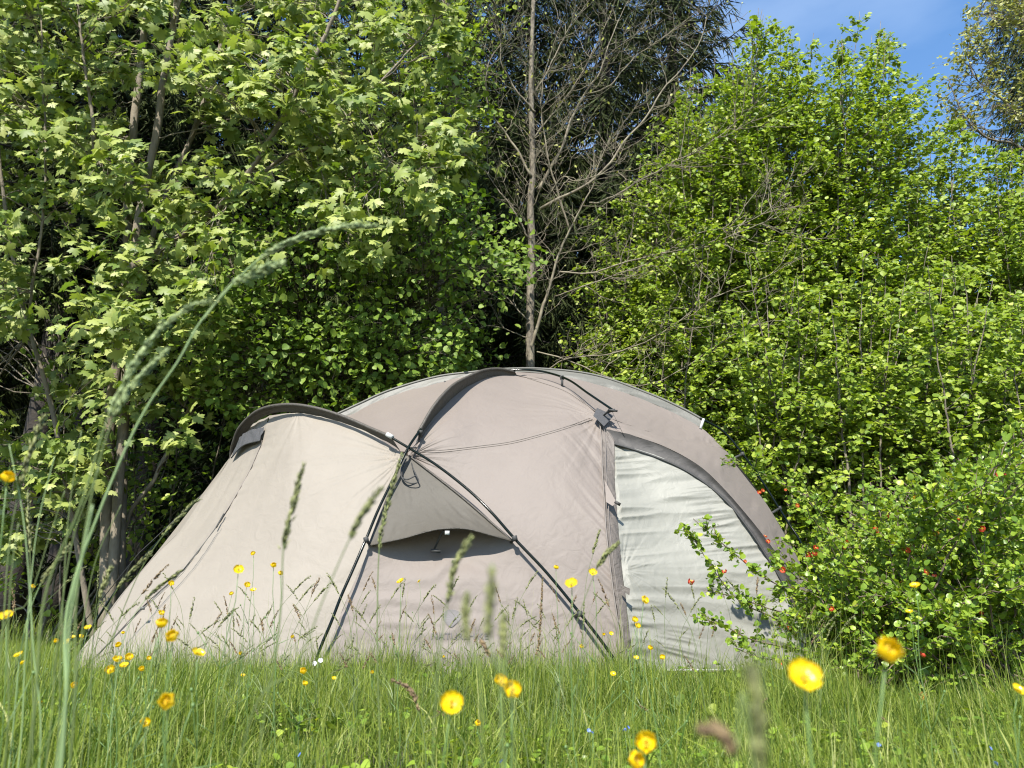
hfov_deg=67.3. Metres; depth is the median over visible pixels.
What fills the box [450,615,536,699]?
grass stalk
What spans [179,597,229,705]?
grass stalk
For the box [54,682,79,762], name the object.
buttercup
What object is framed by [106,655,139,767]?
buttercup
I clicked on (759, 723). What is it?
tall grass stalk
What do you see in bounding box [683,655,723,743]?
grass stalk
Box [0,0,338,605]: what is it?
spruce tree
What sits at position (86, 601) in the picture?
tall grass stalk
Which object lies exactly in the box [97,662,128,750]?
buttercup
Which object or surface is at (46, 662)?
grass stalk
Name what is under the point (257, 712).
grass stalk
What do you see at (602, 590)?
grass stalk
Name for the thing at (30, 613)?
tall grass stalk
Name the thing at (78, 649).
buttercup
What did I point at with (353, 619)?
grass stalk
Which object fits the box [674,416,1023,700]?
quince bush
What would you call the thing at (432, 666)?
grass stalk
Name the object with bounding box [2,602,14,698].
grass stalk
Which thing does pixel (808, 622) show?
grass stalk
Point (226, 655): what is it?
grass stalk
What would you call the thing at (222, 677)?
grass stalk
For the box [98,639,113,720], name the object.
grass stalk
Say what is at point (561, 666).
grass stalk
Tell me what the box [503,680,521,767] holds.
buttercup
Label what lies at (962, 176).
hazel shrub
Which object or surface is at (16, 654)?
buttercup
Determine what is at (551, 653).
grass stalk
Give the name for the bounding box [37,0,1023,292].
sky
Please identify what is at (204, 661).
grass stalk
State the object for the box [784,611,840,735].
grass stalk
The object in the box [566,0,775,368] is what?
spruce tree
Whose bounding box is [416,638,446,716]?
grass stalk
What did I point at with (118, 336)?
maple tree
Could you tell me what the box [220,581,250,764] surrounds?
buttercup
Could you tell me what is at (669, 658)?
grass stalk
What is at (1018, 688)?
buttercup
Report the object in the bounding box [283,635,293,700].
buttercup
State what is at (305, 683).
buttercup
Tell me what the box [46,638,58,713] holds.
buttercup
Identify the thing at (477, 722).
buttercup
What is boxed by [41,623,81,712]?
grass stalk
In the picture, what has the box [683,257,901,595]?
hazel shrub
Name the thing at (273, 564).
buttercup
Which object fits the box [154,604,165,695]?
grass stalk
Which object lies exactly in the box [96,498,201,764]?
tall grass stalk
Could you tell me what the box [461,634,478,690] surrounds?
grass stalk
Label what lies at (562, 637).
grass stalk
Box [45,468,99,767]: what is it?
tall grass stalk
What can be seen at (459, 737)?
tall grass stalk
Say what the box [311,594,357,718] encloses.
grass stalk
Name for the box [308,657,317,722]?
grass stalk
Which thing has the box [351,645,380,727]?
grass stalk
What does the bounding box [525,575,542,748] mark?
tall grass stalk
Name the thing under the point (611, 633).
buttercup
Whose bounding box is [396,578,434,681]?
grass stalk
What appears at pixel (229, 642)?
grass stalk
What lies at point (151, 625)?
grass stalk
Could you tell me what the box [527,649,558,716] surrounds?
grass stalk
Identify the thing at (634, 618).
buttercup
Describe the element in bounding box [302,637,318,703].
grass stalk
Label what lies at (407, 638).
grass stalk
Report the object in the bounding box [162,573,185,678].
grass stalk
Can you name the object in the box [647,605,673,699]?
grass stalk
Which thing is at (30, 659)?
grass stalk
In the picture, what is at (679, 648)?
grass stalk
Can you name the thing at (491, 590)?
tall grass stalk
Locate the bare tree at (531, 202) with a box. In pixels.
[379,0,837,566]
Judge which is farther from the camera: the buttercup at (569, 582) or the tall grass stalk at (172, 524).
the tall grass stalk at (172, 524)
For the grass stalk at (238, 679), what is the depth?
2.69 m
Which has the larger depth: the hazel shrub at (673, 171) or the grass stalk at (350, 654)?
the hazel shrub at (673, 171)
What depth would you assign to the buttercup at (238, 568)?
1.60 m
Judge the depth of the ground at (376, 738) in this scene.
2.71 m
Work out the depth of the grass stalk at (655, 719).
2.41 m
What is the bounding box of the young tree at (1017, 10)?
[928,0,1023,150]
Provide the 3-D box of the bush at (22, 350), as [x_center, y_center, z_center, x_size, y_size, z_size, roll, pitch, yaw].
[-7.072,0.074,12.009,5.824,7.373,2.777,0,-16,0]
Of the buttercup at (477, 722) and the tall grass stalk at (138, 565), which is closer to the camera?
the tall grass stalk at (138, 565)
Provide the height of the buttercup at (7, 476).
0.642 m
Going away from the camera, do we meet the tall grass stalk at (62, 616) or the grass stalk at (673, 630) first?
the tall grass stalk at (62, 616)
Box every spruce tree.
[0,0,249,630]
[0,0,271,635]
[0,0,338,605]
[0,6,106,625]
[33,0,385,627]
[197,0,464,480]
[289,0,594,410]
[412,0,650,372]
[486,0,692,374]
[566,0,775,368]
[967,0,1023,318]
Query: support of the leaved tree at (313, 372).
on the ground at (376, 738)
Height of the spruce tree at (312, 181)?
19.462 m
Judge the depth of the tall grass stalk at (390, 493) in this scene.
1.33 m
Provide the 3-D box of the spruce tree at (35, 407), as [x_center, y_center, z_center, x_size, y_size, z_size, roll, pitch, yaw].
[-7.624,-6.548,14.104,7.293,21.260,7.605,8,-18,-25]
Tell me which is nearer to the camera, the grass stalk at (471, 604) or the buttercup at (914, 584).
the buttercup at (914, 584)
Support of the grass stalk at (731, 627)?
on the ground at (376, 738)
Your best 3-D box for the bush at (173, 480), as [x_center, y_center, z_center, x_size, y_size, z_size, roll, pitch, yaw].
[-3.763,1.191,9.505,3.296,3.860,2.490,0,-16,0]
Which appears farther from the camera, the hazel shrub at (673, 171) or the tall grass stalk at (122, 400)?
the hazel shrub at (673, 171)
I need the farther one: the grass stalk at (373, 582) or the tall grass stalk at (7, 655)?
the grass stalk at (373, 582)
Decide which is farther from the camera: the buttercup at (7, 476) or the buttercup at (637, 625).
the buttercup at (637, 625)
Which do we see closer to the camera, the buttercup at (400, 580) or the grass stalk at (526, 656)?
the buttercup at (400, 580)
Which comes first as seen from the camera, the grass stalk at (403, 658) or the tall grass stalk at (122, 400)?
the tall grass stalk at (122, 400)
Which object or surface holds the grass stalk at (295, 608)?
on the ground at (376, 738)
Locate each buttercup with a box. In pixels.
[0,471,15,549]
[0,610,34,756]
[12,651,22,766]
[20,660,45,709]
[24,584,47,714]
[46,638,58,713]
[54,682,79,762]
[58,639,66,712]
[72,634,83,690]
[76,625,91,714]
[83,642,121,762]
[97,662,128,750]
[104,665,154,767]
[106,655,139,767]
[112,631,124,697]
[125,653,156,767]
[131,618,167,767]
[133,717,162,767]
[138,666,157,751]
[142,610,164,726]
[157,692,174,767]
[158,580,173,732]
[162,629,221,767]
[186,647,204,767]
[197,565,243,767]
[204,591,233,684]
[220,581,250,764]
[240,551,259,735]
[246,588,270,748]
[264,562,276,766]
[267,571,288,759]
[277,667,306,767]
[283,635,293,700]
[301,680,313,746]
[370,670,376,698]
[389,578,403,766]
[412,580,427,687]
[440,690,462,767]
[475,720,500,766]
[494,673,509,767]
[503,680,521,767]
[554,565,561,749]
[564,577,576,767]
[570,568,624,766]
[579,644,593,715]
[602,631,613,680]
[608,671,621,726]
[623,655,638,723]
[624,622,649,729]
[626,616,638,750]
[628,750,644,767]
[635,730,657,767]
[641,595,687,767]
[648,645,669,754]
[656,654,677,753]
[788,658,822,767]
[875,636,904,767]
[903,609,929,749]
[904,582,945,767]
[1012,683,1023,767]
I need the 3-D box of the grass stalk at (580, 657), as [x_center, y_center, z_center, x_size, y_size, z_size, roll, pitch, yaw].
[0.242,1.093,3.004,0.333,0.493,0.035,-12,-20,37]
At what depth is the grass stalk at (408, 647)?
3.35 m
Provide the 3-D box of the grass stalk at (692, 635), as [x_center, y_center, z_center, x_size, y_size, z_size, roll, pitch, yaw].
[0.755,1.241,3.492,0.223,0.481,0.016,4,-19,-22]
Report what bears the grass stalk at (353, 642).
on the ground at (376, 738)
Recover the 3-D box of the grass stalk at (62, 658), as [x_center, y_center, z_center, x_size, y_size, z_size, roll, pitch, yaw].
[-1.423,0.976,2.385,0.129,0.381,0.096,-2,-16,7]
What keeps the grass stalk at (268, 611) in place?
on the ground at (376, 738)
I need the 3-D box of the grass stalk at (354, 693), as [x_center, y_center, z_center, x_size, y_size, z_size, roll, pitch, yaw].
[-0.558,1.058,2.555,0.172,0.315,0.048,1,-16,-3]
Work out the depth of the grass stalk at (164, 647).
3.23 m
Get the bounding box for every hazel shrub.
[554,130,687,390]
[571,67,748,409]
[612,208,777,625]
[620,10,820,522]
[654,95,815,430]
[678,8,869,524]
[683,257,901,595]
[747,85,910,416]
[765,11,967,535]
[768,246,976,633]
[794,28,1002,536]
[828,255,1023,623]
[851,94,1011,419]
[883,112,1023,475]
[936,134,1023,473]
[936,290,1023,562]
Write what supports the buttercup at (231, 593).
on the ground at (376, 738)
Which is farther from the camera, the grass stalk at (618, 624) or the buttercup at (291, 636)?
the grass stalk at (618, 624)
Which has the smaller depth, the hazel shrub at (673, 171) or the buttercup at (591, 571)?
the buttercup at (591, 571)
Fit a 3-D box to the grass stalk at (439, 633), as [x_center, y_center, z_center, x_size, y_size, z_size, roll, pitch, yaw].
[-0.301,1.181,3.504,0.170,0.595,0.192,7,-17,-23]
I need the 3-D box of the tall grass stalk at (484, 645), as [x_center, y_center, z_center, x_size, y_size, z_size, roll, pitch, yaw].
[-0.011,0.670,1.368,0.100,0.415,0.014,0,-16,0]
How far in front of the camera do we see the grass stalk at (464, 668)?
2.69 m
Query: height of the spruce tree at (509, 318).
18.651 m
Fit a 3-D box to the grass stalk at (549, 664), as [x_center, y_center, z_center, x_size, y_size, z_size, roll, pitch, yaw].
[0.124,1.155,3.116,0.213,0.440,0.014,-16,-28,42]
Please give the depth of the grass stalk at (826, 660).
2.67 m
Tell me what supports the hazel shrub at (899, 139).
on the ground at (376, 738)
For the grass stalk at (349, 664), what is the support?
on the ground at (376, 738)
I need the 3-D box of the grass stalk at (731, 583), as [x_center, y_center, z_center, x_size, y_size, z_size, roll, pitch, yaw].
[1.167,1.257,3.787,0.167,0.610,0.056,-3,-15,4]
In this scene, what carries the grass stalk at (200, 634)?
on the ground at (376, 738)
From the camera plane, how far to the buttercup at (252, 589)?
2.58 m
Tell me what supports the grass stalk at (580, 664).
on the ground at (376, 738)
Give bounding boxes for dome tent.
[77,367,834,677]
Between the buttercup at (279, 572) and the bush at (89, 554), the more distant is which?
the bush at (89, 554)
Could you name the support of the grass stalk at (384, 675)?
on the ground at (376, 738)
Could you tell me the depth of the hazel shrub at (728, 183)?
9.37 m
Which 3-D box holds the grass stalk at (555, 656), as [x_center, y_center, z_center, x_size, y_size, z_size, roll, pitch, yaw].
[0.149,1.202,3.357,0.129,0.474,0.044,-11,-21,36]
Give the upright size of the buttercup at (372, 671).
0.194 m
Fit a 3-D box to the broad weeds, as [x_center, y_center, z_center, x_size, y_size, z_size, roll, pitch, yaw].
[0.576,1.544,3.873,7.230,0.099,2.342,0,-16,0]
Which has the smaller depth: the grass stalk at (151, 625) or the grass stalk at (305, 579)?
the grass stalk at (305, 579)
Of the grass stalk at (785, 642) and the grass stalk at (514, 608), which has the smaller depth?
the grass stalk at (514, 608)
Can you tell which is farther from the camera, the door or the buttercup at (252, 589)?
the door
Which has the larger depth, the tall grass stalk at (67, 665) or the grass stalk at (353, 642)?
the grass stalk at (353, 642)
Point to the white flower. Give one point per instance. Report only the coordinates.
(321, 659)
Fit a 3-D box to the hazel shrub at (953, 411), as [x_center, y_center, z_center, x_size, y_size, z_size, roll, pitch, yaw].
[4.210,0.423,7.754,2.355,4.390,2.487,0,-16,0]
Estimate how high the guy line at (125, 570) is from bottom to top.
1.431 m
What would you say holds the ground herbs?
on the ground at (376, 738)
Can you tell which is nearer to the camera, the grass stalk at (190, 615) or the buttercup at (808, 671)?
the buttercup at (808, 671)
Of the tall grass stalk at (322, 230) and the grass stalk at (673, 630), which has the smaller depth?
the tall grass stalk at (322, 230)
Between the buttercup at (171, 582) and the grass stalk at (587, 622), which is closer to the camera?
the buttercup at (171, 582)
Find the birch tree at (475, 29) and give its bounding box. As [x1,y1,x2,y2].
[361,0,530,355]
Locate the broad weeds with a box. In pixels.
[1,667,1003,734]
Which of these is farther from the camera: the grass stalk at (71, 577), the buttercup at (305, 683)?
the grass stalk at (71, 577)
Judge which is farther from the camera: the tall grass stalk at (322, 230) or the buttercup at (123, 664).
the buttercup at (123, 664)
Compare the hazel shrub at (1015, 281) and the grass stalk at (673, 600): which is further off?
the hazel shrub at (1015, 281)
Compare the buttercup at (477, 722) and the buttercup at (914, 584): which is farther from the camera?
the buttercup at (477, 722)
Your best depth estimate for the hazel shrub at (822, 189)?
9.99 m
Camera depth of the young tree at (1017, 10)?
12.18 m
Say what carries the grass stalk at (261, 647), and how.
on the ground at (376, 738)
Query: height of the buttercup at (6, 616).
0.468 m
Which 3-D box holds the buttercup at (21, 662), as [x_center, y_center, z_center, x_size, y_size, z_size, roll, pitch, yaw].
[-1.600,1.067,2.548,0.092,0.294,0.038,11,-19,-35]
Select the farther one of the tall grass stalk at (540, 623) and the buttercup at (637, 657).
the buttercup at (637, 657)
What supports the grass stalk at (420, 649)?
on the ground at (376, 738)
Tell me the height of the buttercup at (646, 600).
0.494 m
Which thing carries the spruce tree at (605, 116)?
on the ground at (376, 738)
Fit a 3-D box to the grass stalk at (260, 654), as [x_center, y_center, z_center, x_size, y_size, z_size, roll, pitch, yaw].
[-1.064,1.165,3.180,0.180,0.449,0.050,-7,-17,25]
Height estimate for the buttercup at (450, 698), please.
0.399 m
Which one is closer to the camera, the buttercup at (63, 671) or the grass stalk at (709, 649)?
the buttercup at (63, 671)
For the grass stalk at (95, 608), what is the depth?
4.39 m
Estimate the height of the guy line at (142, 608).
0.988 m
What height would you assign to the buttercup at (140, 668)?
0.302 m
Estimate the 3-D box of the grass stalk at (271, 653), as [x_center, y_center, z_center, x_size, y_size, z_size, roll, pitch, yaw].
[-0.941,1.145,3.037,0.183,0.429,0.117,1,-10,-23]
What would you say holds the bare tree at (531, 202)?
on the ground at (376, 738)
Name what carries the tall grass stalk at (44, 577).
on the ground at (376, 738)
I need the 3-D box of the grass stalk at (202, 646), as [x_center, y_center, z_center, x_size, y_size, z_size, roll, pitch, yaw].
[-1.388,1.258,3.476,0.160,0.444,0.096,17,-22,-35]
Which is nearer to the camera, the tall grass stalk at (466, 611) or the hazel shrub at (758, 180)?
the tall grass stalk at (466, 611)
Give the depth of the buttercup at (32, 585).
2.61 m
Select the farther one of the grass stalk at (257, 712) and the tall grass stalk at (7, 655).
the grass stalk at (257, 712)
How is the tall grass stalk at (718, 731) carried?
on the ground at (376, 738)
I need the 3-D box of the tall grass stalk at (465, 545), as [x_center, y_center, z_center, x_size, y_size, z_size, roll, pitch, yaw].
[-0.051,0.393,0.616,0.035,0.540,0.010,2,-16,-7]
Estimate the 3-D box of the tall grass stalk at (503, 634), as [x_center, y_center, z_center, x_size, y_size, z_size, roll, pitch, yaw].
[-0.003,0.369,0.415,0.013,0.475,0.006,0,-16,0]
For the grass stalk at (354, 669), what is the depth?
2.63 m
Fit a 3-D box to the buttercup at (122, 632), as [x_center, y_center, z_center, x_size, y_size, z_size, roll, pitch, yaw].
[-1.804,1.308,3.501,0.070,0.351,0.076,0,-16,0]
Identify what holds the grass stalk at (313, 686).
on the ground at (376, 738)
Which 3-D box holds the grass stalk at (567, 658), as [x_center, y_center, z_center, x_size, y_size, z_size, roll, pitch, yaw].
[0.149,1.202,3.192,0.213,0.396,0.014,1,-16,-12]
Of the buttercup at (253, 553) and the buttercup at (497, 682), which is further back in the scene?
the buttercup at (253, 553)
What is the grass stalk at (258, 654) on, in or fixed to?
on the ground at (376, 738)
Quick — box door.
[614,445,811,669]
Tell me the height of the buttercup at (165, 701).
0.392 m
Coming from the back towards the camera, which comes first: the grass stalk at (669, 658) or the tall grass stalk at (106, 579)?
the grass stalk at (669, 658)
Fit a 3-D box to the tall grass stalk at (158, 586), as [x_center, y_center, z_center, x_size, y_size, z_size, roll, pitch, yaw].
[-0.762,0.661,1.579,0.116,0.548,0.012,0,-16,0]
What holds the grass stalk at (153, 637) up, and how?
on the ground at (376, 738)
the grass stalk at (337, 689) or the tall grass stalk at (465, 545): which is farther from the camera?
the grass stalk at (337, 689)
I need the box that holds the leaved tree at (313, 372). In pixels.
[162,143,555,436]
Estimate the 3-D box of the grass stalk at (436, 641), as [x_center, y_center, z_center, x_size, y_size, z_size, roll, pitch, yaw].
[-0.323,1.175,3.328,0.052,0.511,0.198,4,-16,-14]
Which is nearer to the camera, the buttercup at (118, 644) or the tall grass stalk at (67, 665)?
the tall grass stalk at (67, 665)
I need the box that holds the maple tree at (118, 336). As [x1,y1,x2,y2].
[0,0,509,636]
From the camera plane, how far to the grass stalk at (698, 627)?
4.15 m
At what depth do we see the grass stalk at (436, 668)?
3.22 m
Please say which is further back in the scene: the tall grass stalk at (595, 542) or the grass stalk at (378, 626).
the grass stalk at (378, 626)
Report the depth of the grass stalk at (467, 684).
2.59 m
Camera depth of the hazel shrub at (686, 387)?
8.76 m
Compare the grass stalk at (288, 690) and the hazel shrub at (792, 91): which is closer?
the grass stalk at (288, 690)
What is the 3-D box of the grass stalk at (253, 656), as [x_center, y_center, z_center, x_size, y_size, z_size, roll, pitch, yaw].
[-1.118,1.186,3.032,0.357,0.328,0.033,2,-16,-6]
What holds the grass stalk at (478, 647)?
on the ground at (376, 738)
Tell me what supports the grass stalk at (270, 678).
on the ground at (376, 738)
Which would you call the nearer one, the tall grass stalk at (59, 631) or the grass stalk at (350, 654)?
the tall grass stalk at (59, 631)
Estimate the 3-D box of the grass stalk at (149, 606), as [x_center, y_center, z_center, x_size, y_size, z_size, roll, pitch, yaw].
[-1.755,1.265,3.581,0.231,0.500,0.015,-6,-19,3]
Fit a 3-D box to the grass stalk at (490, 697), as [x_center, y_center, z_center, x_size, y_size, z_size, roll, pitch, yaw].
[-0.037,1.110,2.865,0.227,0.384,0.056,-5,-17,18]
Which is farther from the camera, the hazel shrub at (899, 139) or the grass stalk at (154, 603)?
the hazel shrub at (899, 139)
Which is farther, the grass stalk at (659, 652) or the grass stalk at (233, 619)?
the grass stalk at (659, 652)
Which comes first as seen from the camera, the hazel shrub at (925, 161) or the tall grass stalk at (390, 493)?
the tall grass stalk at (390, 493)
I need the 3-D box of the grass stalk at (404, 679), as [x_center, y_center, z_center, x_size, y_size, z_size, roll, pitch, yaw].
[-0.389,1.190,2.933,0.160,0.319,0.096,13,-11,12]
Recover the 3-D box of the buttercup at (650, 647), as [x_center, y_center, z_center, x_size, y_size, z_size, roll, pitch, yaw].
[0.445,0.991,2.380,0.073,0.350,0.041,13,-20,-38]
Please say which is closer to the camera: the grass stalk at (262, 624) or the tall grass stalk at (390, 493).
the tall grass stalk at (390, 493)
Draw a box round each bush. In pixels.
[0,209,227,635]
[0,394,185,643]
[75,334,328,612]
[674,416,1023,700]
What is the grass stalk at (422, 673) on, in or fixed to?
on the ground at (376, 738)
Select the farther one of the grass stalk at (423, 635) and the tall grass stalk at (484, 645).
the grass stalk at (423, 635)
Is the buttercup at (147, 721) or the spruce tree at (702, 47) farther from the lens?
the spruce tree at (702, 47)
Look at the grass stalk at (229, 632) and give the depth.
4.04 m
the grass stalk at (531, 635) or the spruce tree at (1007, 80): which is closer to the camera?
the grass stalk at (531, 635)
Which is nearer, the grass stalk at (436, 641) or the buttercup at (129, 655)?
the buttercup at (129, 655)
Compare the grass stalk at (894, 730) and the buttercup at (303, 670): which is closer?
the buttercup at (303, 670)
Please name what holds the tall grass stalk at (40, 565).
on the ground at (376, 738)
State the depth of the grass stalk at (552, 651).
3.34 m
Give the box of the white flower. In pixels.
[312,658,322,713]
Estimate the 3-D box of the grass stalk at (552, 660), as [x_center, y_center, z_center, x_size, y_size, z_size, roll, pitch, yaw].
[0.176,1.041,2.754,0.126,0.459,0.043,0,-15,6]
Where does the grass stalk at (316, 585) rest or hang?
on the ground at (376, 738)
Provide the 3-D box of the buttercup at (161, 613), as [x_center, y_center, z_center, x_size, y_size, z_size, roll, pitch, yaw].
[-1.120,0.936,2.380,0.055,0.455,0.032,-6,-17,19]
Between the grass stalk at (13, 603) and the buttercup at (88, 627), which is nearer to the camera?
the buttercup at (88, 627)
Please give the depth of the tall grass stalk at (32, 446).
1.01 m
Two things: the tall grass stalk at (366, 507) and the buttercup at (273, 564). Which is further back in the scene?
the buttercup at (273, 564)
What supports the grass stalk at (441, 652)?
on the ground at (376, 738)
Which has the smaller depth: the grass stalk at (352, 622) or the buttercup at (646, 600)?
the buttercup at (646, 600)
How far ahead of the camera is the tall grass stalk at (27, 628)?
1.04 m
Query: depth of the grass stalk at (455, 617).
4.60 m
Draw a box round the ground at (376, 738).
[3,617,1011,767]
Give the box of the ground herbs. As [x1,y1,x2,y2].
[0,660,1023,767]
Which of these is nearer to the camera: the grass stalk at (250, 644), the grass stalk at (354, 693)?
the grass stalk at (354, 693)
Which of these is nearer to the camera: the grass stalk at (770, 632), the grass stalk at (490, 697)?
the grass stalk at (490, 697)
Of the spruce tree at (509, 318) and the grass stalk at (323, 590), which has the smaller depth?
the grass stalk at (323, 590)
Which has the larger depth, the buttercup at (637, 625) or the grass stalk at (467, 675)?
the grass stalk at (467, 675)
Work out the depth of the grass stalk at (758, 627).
3.48 m
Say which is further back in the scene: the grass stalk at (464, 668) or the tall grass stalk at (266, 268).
the grass stalk at (464, 668)
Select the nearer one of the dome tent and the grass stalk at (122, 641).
the grass stalk at (122, 641)
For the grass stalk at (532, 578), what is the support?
on the ground at (376, 738)
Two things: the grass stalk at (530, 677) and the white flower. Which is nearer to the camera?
the grass stalk at (530, 677)
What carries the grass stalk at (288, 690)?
on the ground at (376, 738)
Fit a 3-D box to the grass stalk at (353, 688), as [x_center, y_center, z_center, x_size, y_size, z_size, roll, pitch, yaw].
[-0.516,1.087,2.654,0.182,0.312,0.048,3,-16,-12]
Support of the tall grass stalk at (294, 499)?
on the ground at (376, 738)
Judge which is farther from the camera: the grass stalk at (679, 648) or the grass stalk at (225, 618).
the grass stalk at (679, 648)
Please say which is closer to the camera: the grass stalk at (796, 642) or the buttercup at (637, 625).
the buttercup at (637, 625)
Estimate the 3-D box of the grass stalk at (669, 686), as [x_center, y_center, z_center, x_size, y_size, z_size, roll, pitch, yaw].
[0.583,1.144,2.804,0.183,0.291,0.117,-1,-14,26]
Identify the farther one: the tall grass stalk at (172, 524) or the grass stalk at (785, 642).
the grass stalk at (785, 642)
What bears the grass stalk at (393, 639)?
on the ground at (376, 738)
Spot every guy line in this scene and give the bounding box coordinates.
[73,494,201,634]
[104,513,224,647]
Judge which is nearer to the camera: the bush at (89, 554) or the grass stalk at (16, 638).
the grass stalk at (16, 638)
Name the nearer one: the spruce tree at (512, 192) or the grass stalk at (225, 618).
the grass stalk at (225, 618)
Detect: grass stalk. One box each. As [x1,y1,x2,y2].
[0,413,46,659]
[0,491,64,639]
[0,566,86,712]
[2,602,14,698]
[2,625,71,715]
[3,523,18,767]
[8,541,70,767]
[9,444,41,767]
[11,589,30,685]
[17,456,54,767]
[25,490,33,763]
[26,256,285,767]
[27,630,49,696]
[30,634,90,724]
[39,630,63,684]
[41,601,139,720]
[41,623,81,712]
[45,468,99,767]
[46,564,169,735]
[54,430,81,767]
[56,504,93,767]
[59,221,384,767]
[68,347,170,767]
[76,505,120,689]
[77,569,99,670]
[80,550,152,767]
[87,564,113,767]
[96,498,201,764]
[98,601,127,731]
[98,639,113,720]
[106,569,182,767]
[115,618,140,686]
[122,600,155,663]
[139,592,164,662]
[139,616,177,694]
[145,632,159,694]
[150,599,172,689]
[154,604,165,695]
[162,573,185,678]
[168,619,220,680]
[177,638,220,707]
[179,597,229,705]
[181,608,235,723]
[185,614,231,693]
[193,612,227,685]
[200,651,247,739]
[206,636,237,699]
[212,626,317,740]
[214,601,243,678]
[214,614,234,705]
[215,704,269,766]
[219,631,279,741]
[221,596,247,703]
[221,634,249,727]
[223,576,310,687]
[224,609,270,709]
[224,641,278,705]
[228,639,268,718]
[231,628,272,708]
[232,608,259,684]
[238,486,384,767]
[238,586,265,670]
[238,617,264,736]
[243,609,278,700]
[249,619,287,707]
[255,585,313,705]
[257,461,305,767]
[258,648,275,733]
[260,715,318,760]
[263,604,320,727]
[264,583,331,724]
[276,660,309,717]
[288,577,319,708]
[288,586,314,656]
[291,667,343,726]
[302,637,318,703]
[305,654,354,737]
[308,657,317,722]
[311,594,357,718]
[316,654,351,717]
[319,654,370,732]
[325,571,372,687]
[326,573,369,731]
[331,613,355,698]
[334,604,366,698]
[337,605,380,747]
[339,590,370,676]
[339,652,367,727]
[343,633,386,717]
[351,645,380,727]
[353,606,390,712]
[355,578,380,679]
[367,583,401,704]
[368,652,399,709]
[370,605,406,703]
[376,633,395,701]
[377,452,403,767]
[378,661,438,726]
[378,727,437,765]
[383,627,427,709]
[384,584,435,710]
[390,677,426,767]
[391,616,430,701]
[391,622,434,712]
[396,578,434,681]
[402,610,439,688]
[407,613,443,686]
[410,623,433,699]
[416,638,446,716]
[417,637,446,712]
[423,614,459,715]
[425,576,458,683]
[427,613,472,723]
[429,631,461,713]
[431,595,442,688]
[432,534,473,767]
[433,595,472,672]
[437,694,467,767]
[442,647,475,712]
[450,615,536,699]
[455,596,476,691]
[460,591,481,767]
[461,605,508,710]
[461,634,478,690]
[462,642,494,730]
[463,618,488,731]
[474,649,526,717]
[479,639,528,767]
[483,563,503,767]
[483,630,507,732]
[490,598,518,725]
[496,587,516,671]
[497,610,514,767]
[505,570,537,701]
[514,637,542,728]
[515,600,579,718]
[519,599,545,688]
[523,632,534,686]
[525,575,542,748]
[526,619,564,710]
[526,626,573,722]
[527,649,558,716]
[531,613,559,719]
[537,604,559,704]
[539,650,563,715]
[543,624,573,703]
[544,610,577,718]
[545,540,620,767]
[545,602,592,725]
[549,584,583,675]
[552,595,590,706]
[556,599,609,713]
[578,529,600,764]
[583,591,621,657]
[594,593,630,677]
[598,579,650,735]
[609,705,667,748]
[632,631,649,719]
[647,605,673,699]
[652,604,689,671]
[656,661,694,725]
[662,578,682,688]
[662,588,705,722]
[663,628,688,698]
[666,595,701,713]
[680,581,703,681]
[680,602,703,700]
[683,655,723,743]
[684,624,705,709]
[695,691,754,767]
[709,621,716,703]
[720,587,738,676]
[725,577,769,688]
[741,656,768,767]
[756,576,771,665]
[758,597,768,678]
[762,614,782,685]
[772,611,811,718]
[773,607,801,686]
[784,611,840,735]
[803,605,832,656]
[818,615,854,730]
[820,621,834,730]
[866,716,904,754]
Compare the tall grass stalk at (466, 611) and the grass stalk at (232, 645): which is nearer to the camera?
the tall grass stalk at (466, 611)
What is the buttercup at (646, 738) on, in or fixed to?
on the ground at (376, 738)
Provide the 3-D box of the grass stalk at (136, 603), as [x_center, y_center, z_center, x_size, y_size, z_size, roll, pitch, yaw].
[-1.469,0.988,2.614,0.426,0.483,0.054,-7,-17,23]
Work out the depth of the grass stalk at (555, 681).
3.15 m
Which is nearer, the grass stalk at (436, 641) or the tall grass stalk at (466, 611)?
the tall grass stalk at (466, 611)
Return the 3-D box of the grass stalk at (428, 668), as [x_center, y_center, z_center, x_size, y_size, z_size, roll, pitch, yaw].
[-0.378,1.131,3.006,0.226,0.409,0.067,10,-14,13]
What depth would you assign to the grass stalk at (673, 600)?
2.92 m
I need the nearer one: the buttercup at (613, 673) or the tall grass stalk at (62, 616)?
the tall grass stalk at (62, 616)
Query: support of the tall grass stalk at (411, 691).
on the ground at (376, 738)
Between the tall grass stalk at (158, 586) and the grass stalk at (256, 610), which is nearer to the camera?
the tall grass stalk at (158, 586)
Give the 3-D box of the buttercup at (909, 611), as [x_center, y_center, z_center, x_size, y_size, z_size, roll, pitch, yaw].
[1.264,0.939,2.394,0.067,0.457,0.056,9,-18,-28]
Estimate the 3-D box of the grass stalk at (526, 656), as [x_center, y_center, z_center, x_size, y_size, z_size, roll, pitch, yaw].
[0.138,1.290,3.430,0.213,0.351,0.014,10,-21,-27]
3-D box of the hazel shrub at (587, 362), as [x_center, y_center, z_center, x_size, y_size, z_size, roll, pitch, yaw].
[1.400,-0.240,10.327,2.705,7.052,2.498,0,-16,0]
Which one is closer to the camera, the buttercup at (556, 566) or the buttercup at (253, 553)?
the buttercup at (556, 566)
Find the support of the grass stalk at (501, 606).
on the ground at (376, 738)
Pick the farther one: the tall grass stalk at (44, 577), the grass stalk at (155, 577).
the grass stalk at (155, 577)

